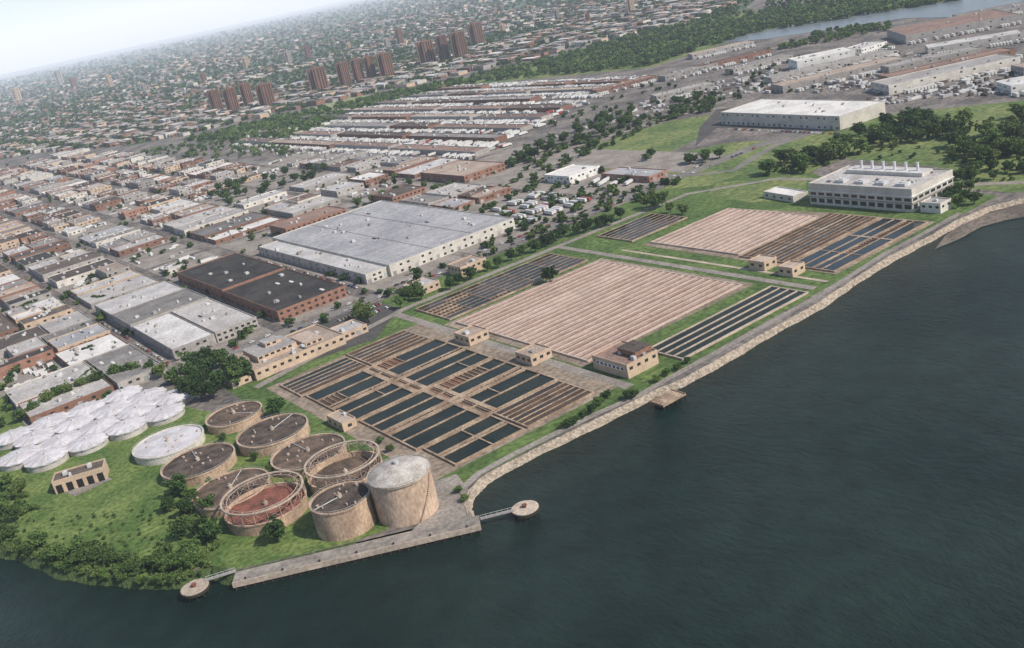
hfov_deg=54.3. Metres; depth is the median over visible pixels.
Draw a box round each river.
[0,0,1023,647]
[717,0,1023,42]
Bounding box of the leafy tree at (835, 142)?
[825,139,843,155]
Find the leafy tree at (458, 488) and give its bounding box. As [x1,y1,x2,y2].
[453,485,462,491]
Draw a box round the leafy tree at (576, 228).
[571,223,580,234]
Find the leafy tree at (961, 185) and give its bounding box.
[954,181,965,192]
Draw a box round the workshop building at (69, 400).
[18,378,114,423]
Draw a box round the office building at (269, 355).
[235,324,345,380]
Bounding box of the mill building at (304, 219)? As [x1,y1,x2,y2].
[269,206,346,235]
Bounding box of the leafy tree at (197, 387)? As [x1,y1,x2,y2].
[187,377,206,400]
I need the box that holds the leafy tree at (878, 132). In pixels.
[872,129,887,138]
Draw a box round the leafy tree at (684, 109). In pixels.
[681,106,687,114]
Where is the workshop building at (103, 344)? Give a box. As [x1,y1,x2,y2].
[54,333,127,366]
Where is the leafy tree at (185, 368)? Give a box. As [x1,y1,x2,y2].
[177,360,195,375]
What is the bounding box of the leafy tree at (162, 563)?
[156,555,172,572]
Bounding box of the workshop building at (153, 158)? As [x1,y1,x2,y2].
[141,154,167,162]
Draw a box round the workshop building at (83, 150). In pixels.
[54,148,89,158]
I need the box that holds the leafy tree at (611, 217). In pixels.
[606,213,614,223]
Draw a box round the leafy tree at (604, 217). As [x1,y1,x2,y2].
[596,213,609,226]
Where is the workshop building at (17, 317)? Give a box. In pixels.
[11,307,43,326]
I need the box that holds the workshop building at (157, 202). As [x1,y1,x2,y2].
[140,195,179,211]
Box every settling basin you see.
[279,357,368,397]
[305,338,491,420]
[345,329,430,365]
[359,357,557,450]
[415,253,587,320]
[422,414,524,466]
[493,380,595,428]
[597,213,687,241]
[652,286,808,360]
[739,213,878,262]
[797,218,927,272]
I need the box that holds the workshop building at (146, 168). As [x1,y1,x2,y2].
[143,165,153,170]
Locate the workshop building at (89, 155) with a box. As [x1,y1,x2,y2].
[84,153,95,158]
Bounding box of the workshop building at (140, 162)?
[135,160,145,165]
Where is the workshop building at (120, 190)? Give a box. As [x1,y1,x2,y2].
[114,187,128,193]
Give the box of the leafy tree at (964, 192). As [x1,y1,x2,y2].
[959,188,970,198]
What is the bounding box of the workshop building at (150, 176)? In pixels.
[125,173,161,186]
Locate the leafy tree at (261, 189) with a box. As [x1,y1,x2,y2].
[255,186,266,193]
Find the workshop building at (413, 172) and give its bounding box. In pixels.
[395,158,461,178]
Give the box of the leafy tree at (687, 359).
[683,357,690,362]
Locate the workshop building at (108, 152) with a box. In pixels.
[99,150,116,154]
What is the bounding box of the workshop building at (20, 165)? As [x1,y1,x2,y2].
[18,158,46,166]
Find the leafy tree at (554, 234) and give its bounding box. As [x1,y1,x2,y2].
[545,229,557,243]
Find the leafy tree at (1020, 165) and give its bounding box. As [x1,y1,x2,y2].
[1017,160,1023,172]
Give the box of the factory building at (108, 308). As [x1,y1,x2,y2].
[94,280,182,322]
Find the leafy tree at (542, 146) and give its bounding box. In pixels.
[539,144,545,149]
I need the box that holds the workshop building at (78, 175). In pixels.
[75,169,93,177]
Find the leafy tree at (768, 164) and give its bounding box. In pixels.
[760,159,776,171]
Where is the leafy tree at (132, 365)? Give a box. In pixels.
[127,361,140,370]
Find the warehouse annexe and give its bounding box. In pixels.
[259,240,388,283]
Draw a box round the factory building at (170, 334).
[131,312,216,359]
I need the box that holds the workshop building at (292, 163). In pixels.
[287,159,306,166]
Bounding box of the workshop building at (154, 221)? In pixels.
[147,214,171,225]
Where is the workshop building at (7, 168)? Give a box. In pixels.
[0,166,17,171]
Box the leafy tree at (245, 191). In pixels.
[241,187,247,194]
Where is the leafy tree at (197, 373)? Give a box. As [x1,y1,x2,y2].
[188,366,206,379]
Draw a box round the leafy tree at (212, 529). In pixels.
[195,518,221,538]
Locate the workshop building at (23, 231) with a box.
[14,229,33,234]
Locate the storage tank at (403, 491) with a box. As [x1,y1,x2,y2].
[366,454,438,527]
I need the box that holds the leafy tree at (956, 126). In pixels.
[949,120,966,133]
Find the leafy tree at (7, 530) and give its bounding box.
[0,523,19,540]
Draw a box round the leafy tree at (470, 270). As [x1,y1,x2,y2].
[461,266,476,279]
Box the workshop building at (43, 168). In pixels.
[39,165,53,170]
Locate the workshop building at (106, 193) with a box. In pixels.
[96,188,119,197]
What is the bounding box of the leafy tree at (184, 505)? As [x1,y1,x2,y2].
[175,497,195,515]
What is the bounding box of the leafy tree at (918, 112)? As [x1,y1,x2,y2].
[910,109,921,117]
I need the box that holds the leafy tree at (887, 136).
[879,131,896,143]
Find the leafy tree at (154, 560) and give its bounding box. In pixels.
[145,552,168,566]
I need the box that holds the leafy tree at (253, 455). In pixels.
[249,451,257,459]
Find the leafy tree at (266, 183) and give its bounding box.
[260,179,270,188]
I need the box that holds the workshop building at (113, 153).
[106,151,122,156]
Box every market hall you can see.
[590,75,656,93]
[650,81,714,101]
[657,62,717,81]
[687,40,753,58]
[694,49,771,65]
[725,54,792,74]
[764,49,893,83]
[771,56,905,93]
[788,47,855,69]
[848,41,886,54]
[871,54,1019,94]
[878,48,1014,79]
[880,46,980,72]
[887,9,1019,43]
[925,29,1023,53]
[952,1,1023,16]
[995,76,1023,94]
[1011,63,1023,75]
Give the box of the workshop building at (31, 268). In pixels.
[28,258,60,274]
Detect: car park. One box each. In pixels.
[207,301,398,385]
[696,109,846,144]
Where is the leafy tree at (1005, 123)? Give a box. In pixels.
[1001,120,1016,131]
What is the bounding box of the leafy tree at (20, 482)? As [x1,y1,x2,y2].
[11,478,25,492]
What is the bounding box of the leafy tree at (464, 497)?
[460,493,468,500]
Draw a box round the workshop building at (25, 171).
[18,169,32,174]
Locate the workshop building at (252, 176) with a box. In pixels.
[233,172,261,183]
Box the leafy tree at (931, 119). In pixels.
[920,116,934,122]
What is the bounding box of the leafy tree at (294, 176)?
[288,173,298,180]
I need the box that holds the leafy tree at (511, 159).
[508,156,516,162]
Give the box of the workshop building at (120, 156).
[114,152,134,158]
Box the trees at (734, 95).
[548,0,888,128]
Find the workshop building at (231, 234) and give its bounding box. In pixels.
[206,216,281,244]
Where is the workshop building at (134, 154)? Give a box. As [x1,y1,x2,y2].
[124,152,145,157]
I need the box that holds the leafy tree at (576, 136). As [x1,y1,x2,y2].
[573,132,581,143]
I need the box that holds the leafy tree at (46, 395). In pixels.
[38,389,53,402]
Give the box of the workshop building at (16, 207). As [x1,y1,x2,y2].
[5,200,42,213]
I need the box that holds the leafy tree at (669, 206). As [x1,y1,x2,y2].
[665,202,674,212]
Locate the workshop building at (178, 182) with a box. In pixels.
[174,178,191,184]
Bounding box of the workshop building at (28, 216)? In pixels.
[21,211,41,221]
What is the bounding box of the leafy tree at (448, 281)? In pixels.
[444,276,454,289]
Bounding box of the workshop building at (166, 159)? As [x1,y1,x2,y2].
[150,156,175,164]
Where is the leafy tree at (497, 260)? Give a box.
[492,256,502,267]
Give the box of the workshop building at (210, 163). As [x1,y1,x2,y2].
[198,158,223,168]
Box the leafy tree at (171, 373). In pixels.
[163,366,178,380]
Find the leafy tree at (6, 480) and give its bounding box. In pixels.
[0,473,13,488]
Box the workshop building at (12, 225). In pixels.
[0,222,22,230]
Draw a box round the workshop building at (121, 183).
[117,179,132,185]
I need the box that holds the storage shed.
[763,186,807,202]
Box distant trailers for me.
[0,11,1023,388]
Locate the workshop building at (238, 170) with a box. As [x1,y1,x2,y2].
[229,167,245,173]
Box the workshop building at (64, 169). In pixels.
[56,166,75,173]
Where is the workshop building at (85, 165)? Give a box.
[78,162,94,168]
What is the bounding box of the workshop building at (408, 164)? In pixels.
[383,156,437,175]
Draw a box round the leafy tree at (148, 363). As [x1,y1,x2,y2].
[143,359,153,367]
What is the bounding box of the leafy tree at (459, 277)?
[452,272,463,283]
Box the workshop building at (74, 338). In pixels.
[48,323,110,352]
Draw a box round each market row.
[238,137,279,144]
[250,129,302,134]
[271,139,341,148]
[295,130,342,137]
[301,114,358,119]
[325,122,396,129]
[330,107,379,112]
[334,141,399,150]
[337,131,411,139]
[352,114,415,120]
[366,100,415,104]
[373,106,444,111]
[389,122,440,129]
[390,144,489,155]
[400,92,452,97]
[406,132,507,141]
[410,113,479,120]
[412,99,457,103]
[433,123,532,131]
[435,84,489,90]
[437,105,508,111]
[447,90,486,95]
[454,95,540,103]
[473,113,553,120]
[480,89,534,95]
[501,103,572,111]
[528,80,575,86]
[530,85,612,93]
[572,78,628,85]
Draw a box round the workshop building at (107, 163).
[105,157,124,165]
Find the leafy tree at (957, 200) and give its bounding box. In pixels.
[952,195,962,207]
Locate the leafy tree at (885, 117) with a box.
[878,112,893,121]
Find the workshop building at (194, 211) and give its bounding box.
[175,204,217,218]
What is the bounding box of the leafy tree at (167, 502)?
[159,496,174,511]
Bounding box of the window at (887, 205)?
[886,203,892,207]
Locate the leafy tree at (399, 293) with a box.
[395,288,406,299]
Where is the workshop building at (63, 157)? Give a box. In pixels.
[60,152,83,159]
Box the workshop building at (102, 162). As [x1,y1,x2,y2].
[99,158,115,164]
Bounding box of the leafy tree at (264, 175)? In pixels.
[261,173,267,179]
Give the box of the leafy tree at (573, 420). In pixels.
[565,415,580,424]
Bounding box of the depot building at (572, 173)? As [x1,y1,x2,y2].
[544,164,600,183]
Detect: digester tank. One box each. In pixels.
[132,423,205,465]
[160,441,236,486]
[191,466,270,517]
[205,399,263,434]
[220,471,308,536]
[236,412,309,456]
[270,431,346,477]
[303,439,381,495]
[309,479,376,541]
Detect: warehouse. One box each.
[176,253,283,299]
[223,268,347,321]
[272,200,515,275]
[720,99,885,129]
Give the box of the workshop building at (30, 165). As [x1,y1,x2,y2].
[26,161,42,168]
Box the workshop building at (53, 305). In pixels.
[44,301,63,310]
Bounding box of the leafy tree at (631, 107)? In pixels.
[627,104,634,111]
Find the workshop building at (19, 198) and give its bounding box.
[13,195,30,204]
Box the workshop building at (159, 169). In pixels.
[157,163,174,172]
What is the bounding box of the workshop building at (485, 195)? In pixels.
[466,185,510,203]
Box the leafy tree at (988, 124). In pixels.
[974,119,995,132]
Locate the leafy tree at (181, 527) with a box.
[170,519,189,536]
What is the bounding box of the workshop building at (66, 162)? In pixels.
[60,160,72,165]
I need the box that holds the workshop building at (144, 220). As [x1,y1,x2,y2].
[140,202,199,224]
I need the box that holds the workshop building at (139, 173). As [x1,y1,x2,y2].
[134,170,146,176]
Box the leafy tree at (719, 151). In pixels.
[712,146,725,156]
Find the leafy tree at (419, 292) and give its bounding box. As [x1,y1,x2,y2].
[413,286,426,299]
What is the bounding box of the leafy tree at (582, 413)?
[576,408,587,417]
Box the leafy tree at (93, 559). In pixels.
[85,551,99,564]
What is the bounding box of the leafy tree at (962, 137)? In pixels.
[953,135,969,143]
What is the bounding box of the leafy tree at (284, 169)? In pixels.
[280,166,288,175]
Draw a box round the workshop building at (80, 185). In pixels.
[71,181,96,188]
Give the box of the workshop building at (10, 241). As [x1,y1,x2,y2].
[0,235,19,250]
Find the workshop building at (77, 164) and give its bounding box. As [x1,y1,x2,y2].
[62,162,83,167]
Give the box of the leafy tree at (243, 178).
[240,175,248,181]
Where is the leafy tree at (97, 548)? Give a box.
[88,542,107,558]
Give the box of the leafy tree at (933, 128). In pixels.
[923,122,942,138]
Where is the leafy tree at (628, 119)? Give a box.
[624,114,633,124]
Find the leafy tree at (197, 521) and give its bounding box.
[190,516,207,532]
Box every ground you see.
[0,0,753,159]
[0,0,1023,576]
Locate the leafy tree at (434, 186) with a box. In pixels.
[430,182,440,189]
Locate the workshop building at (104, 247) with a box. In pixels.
[98,238,127,253]
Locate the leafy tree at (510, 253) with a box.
[504,247,515,260]
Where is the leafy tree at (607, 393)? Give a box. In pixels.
[600,388,611,397]
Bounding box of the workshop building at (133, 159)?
[125,155,143,162]
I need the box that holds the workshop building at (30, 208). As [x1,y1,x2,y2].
[9,201,50,215]
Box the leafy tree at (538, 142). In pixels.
[532,139,543,146]
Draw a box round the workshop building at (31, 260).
[15,252,54,270]
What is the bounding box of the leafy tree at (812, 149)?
[804,145,822,157]
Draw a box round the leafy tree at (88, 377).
[82,373,93,382]
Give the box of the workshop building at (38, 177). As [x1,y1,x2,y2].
[26,172,52,181]
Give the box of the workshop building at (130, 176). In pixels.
[123,174,137,178]
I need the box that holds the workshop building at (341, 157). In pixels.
[313,150,365,169]
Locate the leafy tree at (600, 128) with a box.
[596,124,605,132]
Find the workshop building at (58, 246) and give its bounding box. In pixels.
[10,240,70,264]
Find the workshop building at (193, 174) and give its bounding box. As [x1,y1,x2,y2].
[187,162,234,177]
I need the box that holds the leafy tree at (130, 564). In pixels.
[121,556,139,571]
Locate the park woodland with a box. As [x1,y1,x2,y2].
[140,0,950,158]
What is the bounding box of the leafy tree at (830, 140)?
[825,137,841,144]
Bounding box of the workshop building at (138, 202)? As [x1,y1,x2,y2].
[134,193,162,205]
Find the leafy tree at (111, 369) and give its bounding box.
[106,363,120,374]
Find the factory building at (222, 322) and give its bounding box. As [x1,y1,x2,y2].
[171,298,258,342]
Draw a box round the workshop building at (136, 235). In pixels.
[120,230,155,241]
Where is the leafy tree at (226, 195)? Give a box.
[222,192,229,197]
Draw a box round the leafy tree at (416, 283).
[407,279,420,289]
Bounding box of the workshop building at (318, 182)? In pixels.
[289,172,350,191]
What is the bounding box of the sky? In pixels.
[0,0,344,74]
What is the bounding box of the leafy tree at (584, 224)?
[577,220,587,232]
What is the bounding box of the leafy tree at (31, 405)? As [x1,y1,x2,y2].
[25,399,40,410]
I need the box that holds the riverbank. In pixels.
[0,541,356,589]
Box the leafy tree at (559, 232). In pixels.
[554,229,561,239]
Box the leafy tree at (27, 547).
[19,541,37,553]
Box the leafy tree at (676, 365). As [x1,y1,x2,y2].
[672,362,680,369]
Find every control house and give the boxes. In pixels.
[326,409,357,431]
[454,324,489,345]
[515,343,552,366]
[748,254,776,270]
[777,260,804,277]
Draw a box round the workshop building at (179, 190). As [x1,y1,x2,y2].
[168,185,192,196]
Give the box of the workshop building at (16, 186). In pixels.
[13,181,33,188]
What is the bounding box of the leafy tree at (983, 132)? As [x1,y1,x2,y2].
[979,127,995,135]
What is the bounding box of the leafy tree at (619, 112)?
[615,109,622,115]
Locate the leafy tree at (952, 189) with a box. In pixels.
[944,184,960,197]
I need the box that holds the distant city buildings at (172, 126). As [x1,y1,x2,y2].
[0,0,742,157]
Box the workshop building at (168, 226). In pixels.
[162,205,232,231]
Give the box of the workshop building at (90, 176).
[85,170,107,179]
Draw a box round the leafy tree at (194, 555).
[183,545,203,566]
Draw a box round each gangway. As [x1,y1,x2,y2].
[205,567,235,580]
[480,507,513,519]
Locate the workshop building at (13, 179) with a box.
[0,176,17,184]
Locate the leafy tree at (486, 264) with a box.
[482,260,490,269]
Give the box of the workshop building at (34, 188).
[29,181,60,192]
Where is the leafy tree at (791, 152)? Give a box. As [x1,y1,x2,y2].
[775,147,797,163]
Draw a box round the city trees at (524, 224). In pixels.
[0,0,752,425]
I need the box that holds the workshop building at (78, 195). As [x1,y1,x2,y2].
[63,191,87,201]
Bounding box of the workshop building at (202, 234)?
[189,212,269,241]
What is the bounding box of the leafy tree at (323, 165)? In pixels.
[320,162,326,170]
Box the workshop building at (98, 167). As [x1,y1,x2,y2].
[91,165,107,169]
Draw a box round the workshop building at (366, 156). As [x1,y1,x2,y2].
[349,153,383,161]
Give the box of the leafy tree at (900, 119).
[894,113,905,123]
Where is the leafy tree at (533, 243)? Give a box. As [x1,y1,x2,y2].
[526,238,540,251]
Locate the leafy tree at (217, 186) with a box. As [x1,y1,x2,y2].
[214,182,222,189]
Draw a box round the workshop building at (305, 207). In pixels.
[277,196,340,217]
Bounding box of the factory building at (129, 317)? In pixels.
[111,288,207,333]
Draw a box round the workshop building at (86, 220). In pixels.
[66,214,99,226]
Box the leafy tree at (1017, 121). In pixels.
[1007,119,1019,124]
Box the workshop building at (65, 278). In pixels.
[47,258,113,288]
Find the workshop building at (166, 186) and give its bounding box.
[152,183,175,192]
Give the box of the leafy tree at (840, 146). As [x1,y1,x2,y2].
[827,141,849,157]
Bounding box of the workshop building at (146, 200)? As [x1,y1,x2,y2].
[141,198,152,203]
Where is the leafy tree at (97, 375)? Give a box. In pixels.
[90,370,105,380]
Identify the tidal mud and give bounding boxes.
[936,203,1023,247]
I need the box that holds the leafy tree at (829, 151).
[815,144,837,161]
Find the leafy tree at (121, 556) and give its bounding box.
[114,549,131,562]
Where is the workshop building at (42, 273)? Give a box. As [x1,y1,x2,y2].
[33,251,103,281]
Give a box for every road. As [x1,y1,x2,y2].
[134,161,268,163]
[140,49,1023,390]
[253,178,817,387]
[392,312,633,388]
[401,106,724,180]
[452,213,961,512]
[552,103,947,176]
[557,246,816,289]
[963,181,1023,185]
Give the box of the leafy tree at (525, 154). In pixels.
[522,151,529,161]
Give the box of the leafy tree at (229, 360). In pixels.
[219,353,238,370]
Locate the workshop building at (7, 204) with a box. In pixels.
[0,201,15,209]
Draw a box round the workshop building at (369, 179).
[348,172,388,186]
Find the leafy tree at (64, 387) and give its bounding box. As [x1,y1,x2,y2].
[59,381,73,393]
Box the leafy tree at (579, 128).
[575,125,583,132]
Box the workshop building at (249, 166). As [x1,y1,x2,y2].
[242,164,256,170]
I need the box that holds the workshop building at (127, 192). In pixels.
[116,188,139,196]
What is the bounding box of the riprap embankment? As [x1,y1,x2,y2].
[463,198,1023,515]
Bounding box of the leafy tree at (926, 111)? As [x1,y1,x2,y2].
[920,108,934,115]
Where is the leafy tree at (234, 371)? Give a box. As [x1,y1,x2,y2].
[225,362,245,382]
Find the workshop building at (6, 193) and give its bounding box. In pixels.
[0,190,14,196]
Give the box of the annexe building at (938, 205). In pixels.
[920,197,951,213]
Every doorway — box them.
[55,484,63,493]
[66,481,74,490]
[76,478,84,487]
[86,475,94,484]
[97,472,104,481]
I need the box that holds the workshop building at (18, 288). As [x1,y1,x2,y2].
[0,281,37,303]
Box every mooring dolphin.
[180,578,210,601]
[511,500,539,521]
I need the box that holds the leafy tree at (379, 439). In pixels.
[375,435,383,442]
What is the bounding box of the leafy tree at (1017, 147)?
[1008,143,1023,155]
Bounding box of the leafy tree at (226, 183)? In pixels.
[223,179,231,188]
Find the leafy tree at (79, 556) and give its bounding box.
[69,545,95,563]
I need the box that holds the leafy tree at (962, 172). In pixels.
[956,168,964,179]
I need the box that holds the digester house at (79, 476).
[51,458,108,494]
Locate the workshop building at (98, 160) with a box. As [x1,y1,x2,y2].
[92,156,113,163]
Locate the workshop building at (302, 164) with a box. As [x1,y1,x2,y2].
[299,158,326,168]
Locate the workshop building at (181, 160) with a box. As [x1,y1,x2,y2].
[167,158,191,163]
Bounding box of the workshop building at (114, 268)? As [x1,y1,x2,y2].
[96,261,129,277]
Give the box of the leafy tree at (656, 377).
[652,374,661,380]
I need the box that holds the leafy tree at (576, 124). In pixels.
[571,122,580,128]
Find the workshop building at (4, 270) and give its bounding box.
[0,264,10,276]
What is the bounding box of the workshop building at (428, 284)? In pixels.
[402,277,440,293]
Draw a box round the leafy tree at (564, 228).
[558,222,570,236]
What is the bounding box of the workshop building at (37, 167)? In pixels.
[36,160,62,169]
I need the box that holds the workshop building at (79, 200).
[73,198,83,204]
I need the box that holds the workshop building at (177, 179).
[165,175,188,182]
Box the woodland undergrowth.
[762,112,1023,182]
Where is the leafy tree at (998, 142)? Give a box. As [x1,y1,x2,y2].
[991,140,1003,149]
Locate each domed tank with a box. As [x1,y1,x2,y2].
[0,426,31,450]
[0,445,42,471]
[12,427,55,448]
[23,446,69,472]
[29,411,69,430]
[39,430,80,450]
[53,413,93,433]
[65,431,109,456]
[68,399,105,417]
[76,416,120,435]
[90,399,132,419]
[102,385,142,403]
[105,416,147,440]
[116,401,156,419]
[128,387,166,403]
[144,403,184,426]
[152,389,193,406]
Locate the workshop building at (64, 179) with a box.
[51,176,69,181]
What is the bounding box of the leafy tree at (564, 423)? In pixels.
[560,419,570,427]
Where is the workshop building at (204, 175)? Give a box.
[197,169,221,178]
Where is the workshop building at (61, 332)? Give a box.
[41,319,97,342]
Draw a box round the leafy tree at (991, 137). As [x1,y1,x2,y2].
[983,128,1002,142]
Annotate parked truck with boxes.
[491,207,500,211]
[506,201,516,205]
[511,214,522,218]
[519,204,528,208]
[523,209,534,214]
[524,201,534,205]
[526,194,536,198]
[529,208,538,213]
[543,210,553,215]
[555,198,564,203]
[562,202,573,206]
[575,198,586,201]
[591,177,600,182]
[596,180,606,186]
[624,179,633,185]
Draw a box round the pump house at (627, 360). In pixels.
[592,340,658,378]
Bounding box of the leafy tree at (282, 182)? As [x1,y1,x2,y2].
[277,180,285,187]
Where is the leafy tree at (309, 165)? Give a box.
[305,162,313,169]
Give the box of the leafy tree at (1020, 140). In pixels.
[1014,137,1023,146]
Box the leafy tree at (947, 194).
[940,191,951,200]
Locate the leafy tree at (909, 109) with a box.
[903,106,919,113]
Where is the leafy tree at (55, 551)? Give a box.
[44,542,67,560]
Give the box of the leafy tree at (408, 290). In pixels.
[401,285,413,299]
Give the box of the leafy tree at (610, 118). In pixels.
[604,113,614,124]
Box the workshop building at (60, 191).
[49,187,74,197]
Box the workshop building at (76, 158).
[71,154,87,160]
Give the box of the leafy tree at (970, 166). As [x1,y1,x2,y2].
[963,165,976,172]
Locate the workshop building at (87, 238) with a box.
[79,225,131,245]
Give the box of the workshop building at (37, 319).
[18,304,72,329]
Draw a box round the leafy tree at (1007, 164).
[1000,160,1014,170]
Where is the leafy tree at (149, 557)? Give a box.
[143,551,162,569]
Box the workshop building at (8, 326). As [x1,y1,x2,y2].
[0,313,18,337]
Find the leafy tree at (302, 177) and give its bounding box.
[299,175,307,180]
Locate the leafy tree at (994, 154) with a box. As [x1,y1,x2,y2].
[987,149,1000,159]
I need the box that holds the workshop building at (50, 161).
[43,159,61,163]
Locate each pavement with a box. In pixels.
[0,303,6,315]
[0,351,167,425]
[10,246,78,271]
[27,272,47,282]
[43,220,102,233]
[45,276,102,294]
[59,221,117,241]
[69,296,94,310]
[77,241,98,249]
[94,312,273,365]
[97,240,171,258]
[98,203,139,216]
[116,212,156,222]
[121,242,200,268]
[137,218,176,229]
[147,251,221,281]
[161,189,200,196]
[161,229,185,236]
[179,283,358,326]
[182,187,242,201]
[189,227,269,245]
[205,189,266,206]
[210,167,274,181]
[219,230,274,255]
[240,169,300,186]
[246,194,294,212]
[256,255,463,291]
[257,172,325,190]
[259,152,324,166]
[267,202,342,218]
[285,154,338,168]
[286,176,353,193]
[321,180,405,199]
[338,203,361,211]
[343,165,391,173]
[361,182,440,202]
[438,146,512,159]
[457,228,529,253]
[460,192,604,225]
[470,165,671,197]
[476,146,554,162]
[524,148,724,172]
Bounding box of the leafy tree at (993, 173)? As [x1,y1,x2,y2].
[987,169,1000,179]
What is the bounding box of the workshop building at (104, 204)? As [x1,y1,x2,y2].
[89,197,122,210]
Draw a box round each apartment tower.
[11,87,21,99]
[53,70,63,84]
[68,77,77,86]
[105,74,113,87]
[140,83,146,90]
[199,72,206,80]
[206,88,223,108]
[221,86,239,110]
[238,81,253,104]
[241,56,249,68]
[254,82,275,105]
[284,50,291,63]
[303,45,311,56]
[306,65,328,89]
[335,61,351,84]
[349,57,364,80]
[362,55,376,77]
[375,51,394,75]
[383,37,390,47]
[394,28,403,43]
[415,39,436,63]
[435,34,449,59]
[448,30,468,57]
[466,21,484,42]
[499,23,505,30]
[553,8,559,19]
[585,12,590,20]
[626,0,633,11]
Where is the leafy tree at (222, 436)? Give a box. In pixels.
[215,432,226,441]
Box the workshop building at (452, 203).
[432,197,475,209]
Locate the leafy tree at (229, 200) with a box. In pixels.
[224,196,232,203]
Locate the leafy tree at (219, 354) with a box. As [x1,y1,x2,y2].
[211,348,228,362]
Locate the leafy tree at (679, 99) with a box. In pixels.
[674,96,684,104]
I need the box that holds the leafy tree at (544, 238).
[538,232,552,246]
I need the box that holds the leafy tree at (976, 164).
[968,160,984,168]
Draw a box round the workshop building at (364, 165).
[347,159,380,171]
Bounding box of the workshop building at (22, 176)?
[16,171,41,179]
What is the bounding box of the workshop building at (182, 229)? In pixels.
[173,208,248,235]
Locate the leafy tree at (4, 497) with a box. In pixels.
[0,492,10,503]
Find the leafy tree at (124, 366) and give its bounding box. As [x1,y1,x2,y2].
[116,362,128,371]
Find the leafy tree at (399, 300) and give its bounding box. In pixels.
[394,296,404,307]
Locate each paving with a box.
[267,324,616,480]
[444,258,753,366]
[644,209,933,273]
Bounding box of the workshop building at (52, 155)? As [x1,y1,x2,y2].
[50,150,68,157]
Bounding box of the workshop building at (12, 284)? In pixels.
[0,278,29,290]
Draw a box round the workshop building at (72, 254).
[59,249,88,259]
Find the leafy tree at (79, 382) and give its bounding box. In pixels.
[72,376,87,386]
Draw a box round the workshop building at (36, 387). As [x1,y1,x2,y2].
[4,361,95,408]
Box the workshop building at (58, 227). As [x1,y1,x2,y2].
[50,222,69,231]
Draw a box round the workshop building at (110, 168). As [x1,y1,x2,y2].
[80,166,115,178]
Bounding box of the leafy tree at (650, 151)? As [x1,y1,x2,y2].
[646,147,655,157]
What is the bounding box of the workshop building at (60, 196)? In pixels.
[54,190,77,199]
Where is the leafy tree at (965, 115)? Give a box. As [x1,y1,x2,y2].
[953,107,973,125]
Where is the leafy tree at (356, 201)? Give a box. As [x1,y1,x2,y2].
[351,197,360,206]
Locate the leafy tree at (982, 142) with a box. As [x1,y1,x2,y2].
[978,139,990,145]
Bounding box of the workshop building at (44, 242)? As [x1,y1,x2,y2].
[26,237,61,248]
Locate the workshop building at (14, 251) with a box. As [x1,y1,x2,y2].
[2,245,31,260]
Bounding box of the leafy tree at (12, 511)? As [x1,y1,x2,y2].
[2,504,21,521]
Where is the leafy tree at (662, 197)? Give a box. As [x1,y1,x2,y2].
[655,191,668,205]
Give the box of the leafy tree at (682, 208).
[675,203,688,214]
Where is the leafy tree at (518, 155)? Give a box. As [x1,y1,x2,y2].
[511,149,523,159]
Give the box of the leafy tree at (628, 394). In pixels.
[622,390,636,398]
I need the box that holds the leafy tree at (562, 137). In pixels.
[559,134,566,142]
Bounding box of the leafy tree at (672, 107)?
[666,105,675,110]
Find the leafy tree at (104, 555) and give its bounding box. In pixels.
[98,547,116,562]
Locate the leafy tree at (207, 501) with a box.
[195,493,214,508]
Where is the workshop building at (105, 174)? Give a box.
[94,172,113,180]
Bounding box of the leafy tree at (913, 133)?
[902,127,920,139]
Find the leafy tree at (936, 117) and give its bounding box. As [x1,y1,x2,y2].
[930,114,941,122]
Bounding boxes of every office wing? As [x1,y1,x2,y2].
[224,375,251,388]
[329,319,367,340]
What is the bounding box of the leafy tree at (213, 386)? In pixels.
[205,377,221,398]
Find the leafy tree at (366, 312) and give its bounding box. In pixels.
[353,301,374,321]
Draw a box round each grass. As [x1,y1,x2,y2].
[0,396,24,433]
[0,406,387,577]
[192,0,944,139]
[205,172,996,482]
[315,95,369,108]
[563,115,710,169]
[664,140,771,188]
[709,175,805,202]
[740,100,1023,191]
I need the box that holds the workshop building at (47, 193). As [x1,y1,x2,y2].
[45,186,70,196]
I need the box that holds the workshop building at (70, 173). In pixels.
[68,165,98,175]
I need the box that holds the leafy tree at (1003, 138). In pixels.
[995,137,1013,141]
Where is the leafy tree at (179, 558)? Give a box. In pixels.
[168,548,190,567]
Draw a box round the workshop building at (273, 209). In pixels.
[263,202,295,215]
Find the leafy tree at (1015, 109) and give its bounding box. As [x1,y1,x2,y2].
[1006,103,1023,116]
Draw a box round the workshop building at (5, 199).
[0,193,25,203]
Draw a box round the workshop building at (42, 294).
[5,289,51,309]
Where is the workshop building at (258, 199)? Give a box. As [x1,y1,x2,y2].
[233,190,287,208]
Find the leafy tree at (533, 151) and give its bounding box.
[527,147,540,159]
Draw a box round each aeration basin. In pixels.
[456,260,742,362]
[650,208,818,255]
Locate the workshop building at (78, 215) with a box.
[72,213,87,218]
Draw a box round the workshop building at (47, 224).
[42,218,63,229]
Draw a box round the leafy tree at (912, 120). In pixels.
[904,114,920,125]
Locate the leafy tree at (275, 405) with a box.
[265,397,286,414]
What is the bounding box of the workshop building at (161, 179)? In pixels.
[151,175,173,183]
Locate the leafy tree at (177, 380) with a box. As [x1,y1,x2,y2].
[172,375,184,385]
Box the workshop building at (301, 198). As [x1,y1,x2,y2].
[285,193,320,203]
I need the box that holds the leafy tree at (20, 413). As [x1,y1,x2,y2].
[10,408,25,421]
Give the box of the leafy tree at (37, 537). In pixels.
[25,528,47,547]
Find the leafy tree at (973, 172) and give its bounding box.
[969,168,979,177]
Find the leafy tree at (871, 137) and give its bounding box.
[867,131,876,142]
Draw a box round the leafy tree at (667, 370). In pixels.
[662,367,670,374]
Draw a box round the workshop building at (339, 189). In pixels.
[320,181,364,196]

